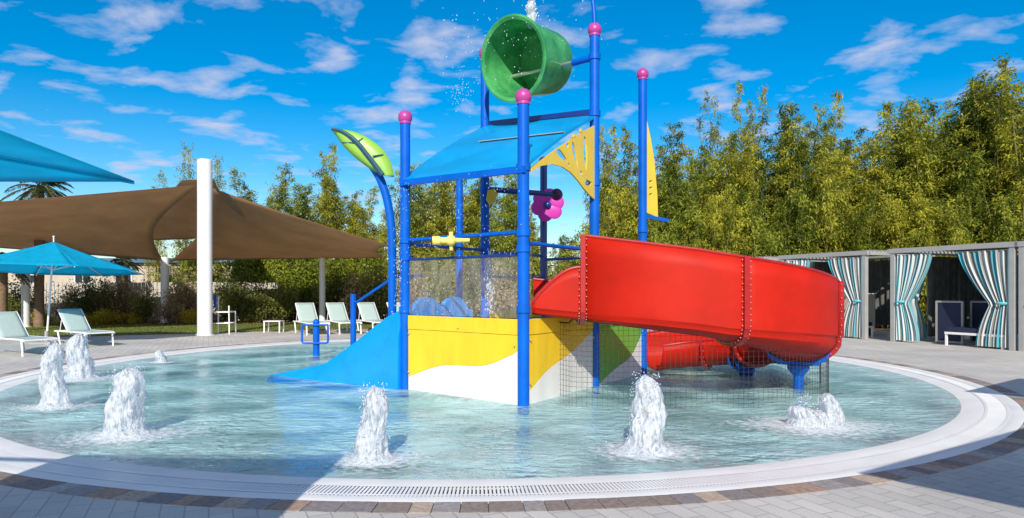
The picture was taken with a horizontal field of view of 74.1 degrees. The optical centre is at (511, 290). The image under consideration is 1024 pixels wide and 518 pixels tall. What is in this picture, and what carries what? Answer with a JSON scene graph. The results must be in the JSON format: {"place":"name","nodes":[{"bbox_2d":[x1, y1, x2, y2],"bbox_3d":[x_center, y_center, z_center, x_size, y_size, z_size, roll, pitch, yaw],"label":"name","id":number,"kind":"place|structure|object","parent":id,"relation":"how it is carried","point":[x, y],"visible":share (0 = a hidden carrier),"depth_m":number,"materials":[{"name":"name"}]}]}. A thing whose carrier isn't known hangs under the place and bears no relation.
{"place":"outdoors","nodes":[
{"label":"outdoors","id":0,"kind":"place"},
{"bbox_2d":[30,318,369,325],"bbox_3d":[-18.000,1.491,33.150,44.000,0.001,9.500,0,0,0],"label":"mulch bed","id":1,"kind":"object","parent":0,"point":[213,321],"visible":0.17,"depth_m":31.33,"materials":[{"name":"brown soil"}]},
{"bbox_2d":[8,275,52,318],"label":"shrub","id":2,"kind":"object","parent":1,"relation":"on","point":[14,302],"visible":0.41,"depth_m":28.87,"materials":[{"name":"green plant"}]},
{"bbox_2d":[57,276,109,320],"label":"shrub","id":3,"kind":"object","parent":1,"relation":"on","point":[84,302],"visible":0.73,"depth_m":30.22,"materials":[{"name":"green plant"}]},
{"bbox_2d":[88,275,138,322],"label":"shrub","id":4,"kind":"object","parent":1,"relation":"on","point":[118,303],"visible":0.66,"depth_m":30.80,"materials":[{"name":"green plant"}]},
{"bbox_2d":[125,279,159,322],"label":"shrub","id":5,"kind":"object","parent":1,"relation":"on","point":[144,308],"visible":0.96,"depth_m":30.86,"materials":[{"name":"green plant"}]},
{"bbox_2d":[8,281,278,319],"bbox_3d":[-20.780,0.530,33.562,18.560,1.960,0.155,0,0,0],"label":"board fence","id":6,"kind":"object","parent":1,"relation":"on","point":[157,285],"visible":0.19,"depth_m":33.48,"materials":[{"name":"beige wood"}]},
{"bbox_2d":[137,168,172,302],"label":"bamboo clump","id":7,"kind":"object","parent":1,"relation":"on","point":[158,269],"visible":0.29,"depth_m":36.06,"materials":[{"name":"green plant"}]},
{"bbox_2d":[158,257,171,322],"bbox_3d":[-15.879,0.050,31.000,0.487,3.100,0.487,0,0,-45],"label":"sail mast","id":8,"kind":"object","parent":1,"relation":"on","point":[164,265],"visible":0.63,"depth_m":30.84,"materials":[{"name":"white metal"}]},
{"bbox_2d":[0,185,196,260],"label":"shade sail","id":9,"kind":"object","parent":8,"relation":"attached to","point":[121,224],"visible":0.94,"depth_m":25.32,"materials":[{"name":"brown fabric"}]},
{"bbox_2d":[171,188,387,260],"bbox_3d":[-9.901,-2.470,27.500,11.473,2.259,9.000,0,0,0],"label":"shade sail","id":10,"kind":"object","parent":8,"relation":"attached to","point":[243,229],"visible":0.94,"depth_m":26.79,"materials":[{"name":"brown fabric"}]},
{"bbox_2d":[153,279,184,323],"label":"shrub","id":11,"kind":"object","parent":1,"relation":"on","point":[171,310],"visible":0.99,"depth_m":29.90,"materials":[{"name":"green plant"}]},
{"bbox_2d":[158,262,196,322],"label":"shrub","id":12,"kind":"object","parent":1,"relation":"on","point":[188,300],"visible":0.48,"depth_m":31.94,"materials":[{"name":"green plant"}]},
{"bbox_2d":[168,138,197,280],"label":"bamboo clump","id":13,"kind":"object","parent":1,"relation":"on","point":[183,242],"visible":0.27,"depth_m":35.72,"materials":[{"name":"green plant"}]},
{"bbox_2d":[212,259,267,317],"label":"shrub","id":14,"kind":"object","parent":1,"relation":"on","point":[236,264],"visible":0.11,"depth_m":34.54,"materials":[{"name":"green plant"}]},
{"bbox_2d":[216,262,269,322],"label":"shrub","id":15,"kind":"object","parent":1,"relation":"on","point":[236,297],"visible":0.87,"depth_m":30.72,"materials":[{"name":"green plant"}]},
{"bbox_2d":[239,279,280,322],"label":"shrub","id":16,"kind":"object","parent":1,"relation":"on","point":[258,307],"visible":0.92,"depth_m":30.71,"materials":[{"name":"green plant"}]},
{"bbox_2d":[227,162,293,284],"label":"bamboo clump","id":17,"kind":"object","parent":1,"relation":"on","point":[249,197],"visible":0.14,"depth_m":35.81,"materials":[{"name":"green plant"}]},
{"bbox_2d":[245,259,301,319],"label":"shrub","id":18,"kind":"object","parent":1,"relation":"on","point":[275,270],"visible":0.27,"depth_m":34.31,"materials":[{"name":"green plant"}]},
{"bbox_2d":[259,272,304,322],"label":"shrub","id":19,"kind":"object","parent":1,"relation":"on","point":[284,302],"visible":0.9,"depth_m":31.30,"materials":[{"name":"green plant"}]},
{"bbox_2d":[258,176,319,316],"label":"bamboo clump","id":20,"kind":"object","parent":1,"relation":"on","point":[296,208],"visible":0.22,"depth_m":35.97,"materials":[{"name":"green plant"}]},
{"bbox_2d":[278,259,327,319],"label":"shrub","id":21,"kind":"object","parent":1,"relation":"on","point":[305,278],"visible":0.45,"depth_m":33.60,"materials":[{"name":"green plant"}]},
{"bbox_2d":[307,142,344,310],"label":"bamboo clump","id":22,"kind":"object","parent":1,"relation":"on","point":[322,201],"visible":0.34,"depth_m":36.02,"materials":[{"name":"green plant"}]},
{"bbox_2d":[306,263,352,319],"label":"shrub","id":23,"kind":"object","parent":1,"relation":"on","point":[329,293],"visible":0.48,"depth_m":31.70,"materials":[{"name":"green plant"}]},
{"bbox_2d":[316,258,362,319],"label":"shrub","id":24,"kind":"object","parent":1,"relation":"on","point":[343,268],"visible":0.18,"depth_m":33.08,"materials":[{"name":"green plant"}]},
{"bbox_2d":[316,172,378,280],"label":"bamboo clump","id":25,"kind":"object","parent":1,"relation":"on","point":[350,228],"visible":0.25,"depth_m":35.71,"materials":[{"name":"green plant"}]},
{"bbox_2d":[331,258,380,321],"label":"shrub","id":26,"kind":"object","parent":1,"relation":"on","point":[347,299],"visible":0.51,"depth_m":30.78,"materials":[{"name":"green plant"}]},
{"bbox_2d":[351,199,387,276],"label":"bamboo clump","id":27,"kind":"object","parent":1,"relation":"on","point":[367,228],"visible":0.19,"depth_m":34.99,"materials":[{"name":"green plant"}]},
{"bbox_2d":[347,232,399,294],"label":"shrub","id":28,"kind":"object","parent":1,"relation":"on","point":[366,263],"visible":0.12,"depth_m":33.92,"materials":[{"name":"green plant"}]},
{"bbox_2d":[353,256,399,319],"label":"shrub","id":29,"kind":"object","parent":1,"relation":"on","point":[379,294],"visible":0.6,"depth_m":30.77,"materials":[{"name":"green plant"}]},
{"bbox_2d":[388,164,439,294],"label":"bamboo clump","id":30,"kind":"object","parent":1,"relation":"on","point":[415,216],"visible":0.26,"depth_m":34.23,"materials":[{"name":"green plant"}]},
{"bbox_2d":[410,244,463,295],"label":"bamboo clump","id":31,"kind":"object","parent":1,"relation":"on","point":[425,256],"visible":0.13,"depth_m":32.23,"materials":[{"name":"green plant"}]},
{"bbox_2d":[410,162,464,269],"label":"bamboo clump","id":32,"kind":"object","parent":1,"relation":"on","point":[435,214],"visible":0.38,"depth_m":34.32,"materials":[{"name":"green plant"}]},
{"bbox_2d":[440,148,497,265],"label":"bamboo clump","id":33,"kind":"object","parent":1,"relation":"on","point":[475,203],"visible":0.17,"depth_m":35.00,"materials":[{"name":"green plant"}]},
{"bbox_2d":[469,174,532,286],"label":"bamboo clump","id":34,"kind":"object","parent":1,"relation":"on","point":[509,210],"visible":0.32,"depth_m":33.84,"materials":[{"name":"green plant"}]},
{"bbox_2d":[468,237,539,314],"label":"bamboo clump","id":35,"kind":"object","parent":1,"relation":"on","point":[512,266],"visible":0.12,"depth_m":30.66,"materials":[{"name":"green plant"}]},
{"bbox_2d":[25,322,378,336],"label":"lawn","id":36,"kind":"structure","parent":0,"point":[251,329],"depth_m":26.50,"materials":[{"name":"green plant"}]},
{"bbox_2d":[0,252,31,311],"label":"palm tree","id":37,"kind":"object","parent":36,"relation":"on","point":[3,292],"visible":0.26,"depth_m":26.44,"materials":[{"name":"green plant"}]},
{"bbox_2d":[21,248,30,326],"bbox_3d":[-19.739,-0.050,27.500,0.437,3.300,0.437,0,0,45],"label":"sail mast","id":38,"kind":"object","parent":36,"relation":"on","point":[25,303],"visible":0.49,"depth_m":27.38,"materials":[{"name":"white metal"}]},
{"bbox_2d":[0,182,74,326],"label":"palm tree","id":39,"kind":"object","parent":36,"relation":"on","point":[38,190],"visible":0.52,"depth_m":27.65,"materials":[{"name":"green plant"}]},
{"bbox_2d":[382,252,435,316],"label":"shrub","id":40,"kind":"object","parent":36,"relation":"on","point":[416,293],"visible":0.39,"depth_m":29.75,"materials":[{"name":"green plant"}]},
{"bbox_2d":[415,252,463,303],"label":"shrub","id":41,"kind":"object","parent":36,"relation":"on","point":[438,297],"visible":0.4,"depth_m":29.69,"materials":[{"name":"green plant"}]},
{"bbox_2d":[437,252,495,317],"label":"shrub","id":42,"kind":"object","parent":36,"relation":"on","point":[468,289],"visible":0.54,"depth_m":29.21,"materials":[{"name":"green plant"}]},
{"bbox_2d":[466,250,529,317],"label":"shrub","id":43,"kind":"object","parent":36,"relation":"on","point":[499,303],"visible":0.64,"depth_m":28.73,"materials":[{"name":"green plant"}]},
{"bbox_2d":[29,345,912,468],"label":"pool floor","id":44,"kind":"structure","parent":0,"point":[312,444],"depth_m":8.55,"materials":[{"name":"teal liquid"}]},
{"bbox_2d":[301,319,328,360],"bbox_3d":[-4.550,1.232,15.726,0.646,1.135,0.199,0,0,0],"label":"loop sprayer","id":45,"kind":"object","parent":44,"relation":"on","point":[316,325],"visible":0.96,"depth_m":15.68,"materials":[{"name":"blue paint"}]},
{"bbox_2d":[331,128,396,315],"bbox_3d":[-2.409,-0.480,11.004,1.034,4.265,0.328,0,0,0],"label":"leaf sprayer","id":46,"kind":"object","parent":44,"relation":"on","point":[371,155],"visible":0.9,"depth_m":10.94,"materials":[{"name":"blue paint"}]},
{"bbox_2d":[0,338,1023,502],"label":"pool rim","id":47,"kind":"object","parent":44,"relation":"on","point":[970,410],"visible":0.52,"depth_m":6.07,"materials":[{"name":"white paint"}]},
{"bbox_2d":[0,339,1010,495],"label":"drain grate","id":48,"kind":"object","parent":47,"relation":"on","point":[995,417],"visible":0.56,"depth_m":5.45,"materials":[{"name":"white paint"}]},
{"bbox_2d":[0,338,1023,512],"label":"brick border","id":49,"kind":"object","parent":47,"relation":"on","point":[1014,441],"visible":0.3,"depth_m":4.94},
{"bbox_2d":[266,0,843,414],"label":"water playground","id":50,"kind":"object","parent":44,"relation":"on","point":[751,305],"visible":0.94,"depth_m":9.92,"materials":[{"name":"blue paint"}]},
{"bbox_2d":[345,0,601,348],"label":"falling water","id":51,"kind":"structure","parent":50,"relation":"attached to","point":[490,288],"depth_m":11.00,"materials":[{"name":"clear liquid"}]},
{"bbox_2d":[559,319,828,407],"bbox_3d":[3.029,1.020,9.874,4.613,1.257,1.217,0,0,-17],"label":"safety net","id":52,"kind":"object","parent":50,"relation":"hanging from","point":[821,369],"visible":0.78,"depth_m":9.42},
{"bbox_2d":[0,341,960,479],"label":"pool water","id":53,"kind":"structure","parent":0,"point":[415,448],"depth_m":8.16,"materials":[{"name":"liquid"}]},
{"bbox_2d":[11,339,94,412],"bbox_3d":[-5.928,1.076,8.804,1.717,0.888,1.374,0,0,0],"label":"fountain jet","id":54,"kind":"object","parent":53,"relation":"on","point":[50,374],"visible":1,"depth_m":8.74,"materials":[{"name":"white liquid"}]},
{"bbox_2d":[64,330,111,382],"bbox_3d":[-7.455,1.108,11.593,2.243,0.824,1.717,0,0,0],"label":"fountain jet","id":55,"kind":"object","parent":53,"relation":"on","point":[80,359],"visible":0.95,"depth_m":11.50,"materials":[{"name":"white liquid"}]},
{"bbox_2d":[63,364,195,446],"bbox_3d":[-4.003,1.149,7.105,2.090,0.742,1.705,0,0,0],"label":"fountain jet","id":56,"kind":"object","parent":53,"relation":"on","point":[124,409],"visible":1,"depth_m":6.98,"materials":[{"name":"white liquid"}]},
{"bbox_2d":[321,382,417,467],"bbox_3d":[-1.237,1.175,6.080,1.550,0.695,1.220,0,0,0],"label":"fountain jet","id":57,"kind":"object","parent":53,"relation":"on","point":[371,444],"visible":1,"depth_m":5.99,"materials":[{"name":"white liquid"}]},
{"bbox_2d":[593,370,698,461],"bbox_3d":[1.271,1.142,6.396,1.756,0.758,1.411,0,0,0],"label":"fountain jet","id":58,"kind":"object","parent":53,"relation":"on","point":[649,402],"visible":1,"depth_m":6.30,"materials":[{"name":"white liquid"}]},
{"bbox_2d":[739,393,897,437],"bbox_3d":[3.419,1.332,7.568,2.419,0.382,2.222,0,0,-36],"label":"fountain jet","id":59,"kind":"object","parent":53,"relation":"on","point":[828,419],"visible":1,"depth_m":7.48,"materials":[{"name":"white liquid"}]},
{"bbox_2d":[0,329,1023,517],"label":"deck","id":60,"kind":"structure","parent":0,"point":[993,488],"depth_m":4.98,"materials":[{"name":"grey concrete"}]},
{"bbox_2d":[0,311,58,356],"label":"sun lounger","id":61,"kind":"object","parent":60,"relation":"on","point":[12,327],"visible":0.97,"depth_m":16.26,"materials":[{"name":"white paint"}]},
{"bbox_2d":[0,130,134,183],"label":"shade sail","id":62,"kind":"object","parent":60,"relation":"on","point":[22,160],"visible":1,"depth_m":2.81,"materials":[{"name":"teal fabric"}]},
{"bbox_2d":[0,236,144,344],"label":"patio umbrella","id":63,"kind":"object","parent":60,"relation":"on","point":[52,258],"visible":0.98,"depth_m":18.77,"materials":[{"name":"teal fabric"}]},
{"bbox_2d":[54,309,114,345],"bbox_3d":[-11.724,1.017,18.570,2.014,0.984,0.732,0,0,36],"label":"sun lounger","id":64,"kind":"object","parent":60,"relation":"on","point":[74,320],"visible":0.92,"depth_m":18.80,"materials":[{"name":"white paint"}]},
{"bbox_2d":[194,159,215,335],"bbox_3d":[-10.245,-1.375,22.600,0.606,5.950,0.606,0,0,45],"label":"sail mast","id":65,"kind":"object","parent":60,"relation":"on","point":[204,171],"visible":0.83,"depth_m":22.40,"materials":[{"name":"white metal"}]},
{"bbox_2d":[153,179,217,240],"bbox_3d":[-14.255,-3.429,31.690,4.601,2.028,10.185,0,0,-41],"label":"shade sail","id":66,"kind":"object","parent":65,"relation":"attached to","point":[177,220],"visible":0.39,"depth_m":31.26,"materials":[{"name":"brown fabric"}]},
{"bbox_2d":[293,303,329,334],"bbox_3d":[-6.975,0.980,23.522,0.789,1.060,2.168,0,0,-30],"label":"sun lounger","id":67,"kind":"object","parent":60,"relation":"on","point":[306,313],"visible":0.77,"depth_m":24.00,"materials":[{"name":"white paint"}]},
{"bbox_2d":[323,302,361,334],"bbox_3d":[-5.993,0.980,23.930,0.788,1.060,2.168,0,0,-30],"label":"sun lounger","id":68,"kind":"object","parent":60,"relation":"on","point":[337,312],"visible":0.84,"depth_m":24.38,"materials":[{"name":"white paint"}]},
{"bbox_2d":[778,250,934,338],"bbox_3d":[11.463,0.137,22.787,3.215,2.726,3.590,0,0,-24],"label":"cabana","id":69,"kind":"object","parent":60,"relation":"on","point":[859,274],"visible":0.45,"depth_m":21.54,"materials":[{"name":"fabric"}]},
{"bbox_2d":[935,301,963,344],"bbox_3d":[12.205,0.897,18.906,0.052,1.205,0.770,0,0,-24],"label":"lounge chair","id":70,"kind":"object","parent":60,"relation":"on","point":[949,313],"visible":1,"depth_m":18.92,"materials":[{"name":"blue fabric"}]},
{"bbox_2d":[887,241,1017,350],"bbox_3d":[13.170,0.137,18.971,3.215,2.726,3.590,0,0,-24],"label":"cabana","id":71,"kind":"object","parent":60,"relation":"on","point":[987,272],"visible":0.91,"depth_m":19.26,"materials":[{"name":"fabric"}]},
{"bbox_2d":[970,301,988,343],"bbox_3d":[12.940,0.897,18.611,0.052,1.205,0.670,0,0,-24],"label":"lounge chair","id":72,"kind":"object","parent":60,"relation":"on","point":[978,309],"visible":0.49,"depth_m":18.76,"materials":[{"name":"blue fabric"}]},
{"bbox_2d":[1014,241,1023,350],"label":"cabana","id":73,"kind":"object","parent":60,"relation":"on","point":[1020,245],"visible":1,"depth_m":16.69,"materials":[{"name":"metal"}]},
{"bbox_2d":[0,0,1023,352],"label":"sky","id":74,"kind":"structure","parent":0,"point":[117,87],"materials":[{"name":"blue"}]},
{"bbox_2d":[874,325,926,331],"bbox_3d":[42.002,1.496,34.500,75.996,0.001,51.000,0,0,0],"label":"planting bed","id":75,"kind":"object","parent":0,"point":[879,328],"depth_m":26.50,"materials":[{"name":"brown plant"}]},
{"bbox_2d":[558,220,631,271],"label":"bamboo clump","id":76,"kind":"object","parent":75,"relation":"on","point":[573,242],"visible":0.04,"depth_m":28.04,"materials":[{"name":"green plant"}]},
{"bbox_2d":[582,158,614,236],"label":"bamboo clump","id":77,"kind":"object","parent":75,"relation":"on","point":[604,222],"visible":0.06,"depth_m":31.51,"materials":[{"name":"green plant"}]},
{"bbox_2d":[599,124,631,236],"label":"bamboo clump","id":78,"kind":"object","parent":75,"relation":"on","point":[609,156],"visible":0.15,"depth_m":32.13,"materials":[{"name":"green plant"}]},
{"bbox_2d":[600,183,663,241],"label":"bamboo clump","id":79,"kind":"object","parent":75,"relation":"on","point":[617,230],"visible":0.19,"depth_m":28.68,"materials":[{"name":"green plant"}]},
{"bbox_2d":[616,122,694,238],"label":"bamboo clump","id":80,"kind":"object","parent":75,"relation":"on","point":[635,169],"visible":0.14,"depth_m":31.34,"materials":[{"name":"green plant"}]},
{"bbox_2d":[620,197,712,248],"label":"bamboo clump","id":81,"kind":"object","parent":75,"relation":"on","point":[667,239],"visible":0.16,"depth_m":28.25,"materials":[{"name":"green plant"}]},
{"bbox_2d":[649,153,715,241],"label":"bamboo clump","id":82,"kind":"object","parent":75,"relation":"on","point":[669,181],"visible":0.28,"depth_m":30.27,"materials":[{"name":"green plant"}]},
{"bbox_2d":[681,88,723,221],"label":"bamboo clump","id":83,"kind":"object","parent":75,"relation":"on","point":[702,142],"visible":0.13,"depth_m":33.85,"materials":[{"name":"green plant"}]},
{"bbox_2d":[675,122,762,244],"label":"bamboo clump","id":84,"kind":"object","parent":75,"relation":"on","point":[716,181],"visible":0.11,"depth_m":30.13,"materials":[{"name":"green plant"}]},
{"bbox_2d":[679,191,759,253],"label":"bamboo clump","id":85,"kind":"object","parent":75,"relation":"on","point":[723,243],"visible":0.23,"depth_m":27.19,"materials":[{"name":"green plant"}]},
{"bbox_2d":[709,183,761,255],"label":"bamboo clump","id":86,"kind":"object","parent":75,"relation":"on","point":[743,231],"visible":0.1,"depth_m":27.65,"materials":[{"name":"green plant"}]},
{"bbox_2d":[726,80,772,239],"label":"bamboo clump","id":87,"kind":"object","parent":75,"relation":"on","point":[749,122],"visible":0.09,"depth_m":32.34,"materials":[{"name":"green plant"}]},
{"bbox_2d":[707,115,814,251],"bbox_3d":[11.130,-2.989,30.093,5.050,8.984,3.969,0,0,-15],"label":"bamboo clump","id":88,"kind":"object","parent":75,"relation":"on","point":[747,185],"visible":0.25,"depth_m":29.45,"materials":[{"name":"green plant"}]},
{"bbox_2d":[725,181,821,256],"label":"bamboo clump","id":89,"kind":"object","parent":75,"relation":"on","point":[774,243],"visible":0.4,"depth_m":27.14,"materials":[{"name":"green plant"}]},
{"bbox_2d":[758,101,836,237],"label":"bamboo clump","id":90,"kind":"object","parent":75,"relation":"on","point":[786,120],"visible":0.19,"depth_m":30.35,"materials":[{"name":"green plant"}]},
{"bbox_2d":[763,200,834,256],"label":"bamboo clump","id":91,"kind":"object","parent":75,"relation":"on","point":[782,211],"visible":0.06,"depth_m":27.29,"materials":[{"name":"green plant"}]},
{"bbox_2d":[802,88,852,241],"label":"bamboo clump","id":92,"kind":"object","parent":75,"relation":"on","point":[838,125],"visible":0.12,"depth_m":30.91,"materials":[{"name":"green plant"}]},
{"bbox_2d":[795,174,892,261],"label":"bamboo clump","id":93,"kind":"object","parent":75,"relation":"on","point":[842,239],"visible":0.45,"depth_m":26.05,"materials":[{"name":"green plant"}]},
{"bbox_2d":[805,142,892,248],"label":"bamboo clump","id":94,"kind":"object","parent":75,"relation":"on","point":[859,204],"visible":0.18,"depth_m":28.65,"materials":[{"name":"green plant"}]},
{"bbox_2d":[811,122,916,245],"bbox_3d":[15.337,-2.672,29.243,4.870,8.350,3.828,0,0,28],"label":"bamboo clump","id":95,"kind":"object","parent":75,"relation":"on","point":[874,158],"visible":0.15,"depth_m":28.29,"materials":[{"name":"green plant"}]},
{"bbox_2d":[843,126,947,239],"bbox_3d":[19.308,-3.300,33.703,6.652,9.607,5.228,0,0,18],"label":"bamboo clump","id":96,"kind":"object","parent":75,"relation":"on","point":[846,139],"visible":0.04,"depth_m":33.34,"materials":[{"name":"green plant"}]},
{"bbox_2d":[867,194,949,327],"bbox_3d":[15.455,-1.049,26.147,4.195,5.222,3.144,0,0,12],"label":"bamboo clump","id":97,"kind":"object","parent":75,"relation":"on","point":[895,205],"visible":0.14,"depth_m":25.66,"materials":[{"name":"green plant"}]},
{"bbox_2d":[865,96,952,245],"bbox_3d":[16.795,-3.401,28.677,3.779,9.809,4.031,0,0,-10],"label":"bamboo clump","id":98,"kind":"object","parent":75,"relation":"on","point":[930,145],"visible":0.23,"depth_m":28.01,"materials":[{"name":"green plant"}]},
{"bbox_2d":[885,194,970,329],"bbox_3d":[15.556,-0.981,25.512,3.265,5.268,3.052,0,0,45],"label":"bamboo clump","id":99,"kind":"object","parent":75,"relation":"on","point":[923,239],"visible":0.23,"depth_m":24.91,"materials":[{"name":"green plant"}]},
{"bbox_2d":[887,99,989,236],"bbox_3d":[17.397,-3.356,27.938,3.931,9.720,3.919,0,0,10],"label":"bamboo clump","id":100,"kind":"object","parent":75,"relation":"on","point":[914,148],"visible":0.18,"depth_m":27.51,"materials":[{"name":"green plant"}]},
{"bbox_2d":[876,70,1010,241],"bbox_3d":[18.249,-3.543,28.252,5.364,10.093,4.216,0,0,22],"label":"bamboo clump","id":101,"kind":"object","parent":75,"relation":"on","point":[964,129],"visible":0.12,"depth_m":27.19,"materials":[{"name":"green plant"}]},
{"bbox_2d":[916,53,1023,244],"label":"bamboo clump","id":102,"kind":"object","parent":75,"relation":"on","point":[970,184],"visible":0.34,"depth_m":26.69,"materials":[{"name":"green plant"}]},
{"bbox_2d":[928,193,1023,244],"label":"bamboo clump","id":103,"kind":"object","parent":75,"relation":"on","point":[1003,214],"visible":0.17,"depth_m":24.39,"materials":[{"name":"green plant"}]},
{"bbox_2d":[955,81,1023,225],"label":"bamboo clump","id":104,"kind":"object","parent":75,"relation":"on","point":[990,115],"visible":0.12,"depth_m":26.39,"materials":[{"name":"green plant"}]},
{"bbox_2d":[970,177,1023,254],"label":"bamboo clump","id":105,"kind":"object","parent":75,"relation":"on","point":[1019,206],"visible":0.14,"depth_m":24.66,"materials":[{"name":"green plant"}]},
{"bbox_2d":[984,60,1023,222],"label":"bamboo clump","id":106,"kind":"object","parent":75,"relation":"on","point":[1014,158],"visible":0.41,"depth_m":25.69,"materials":[{"name":"green plant"}]},
{"label":"ground","id":107,"kind":"structure","parent":0,"visible":0},
{"bbox_2d":[8,258,263,316],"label":"pool house","id":108,"kind":"structure","parent":107,"relation":"on","point":[59,278],"depth_m":37.00,"materials":[{"name":"white paint"}]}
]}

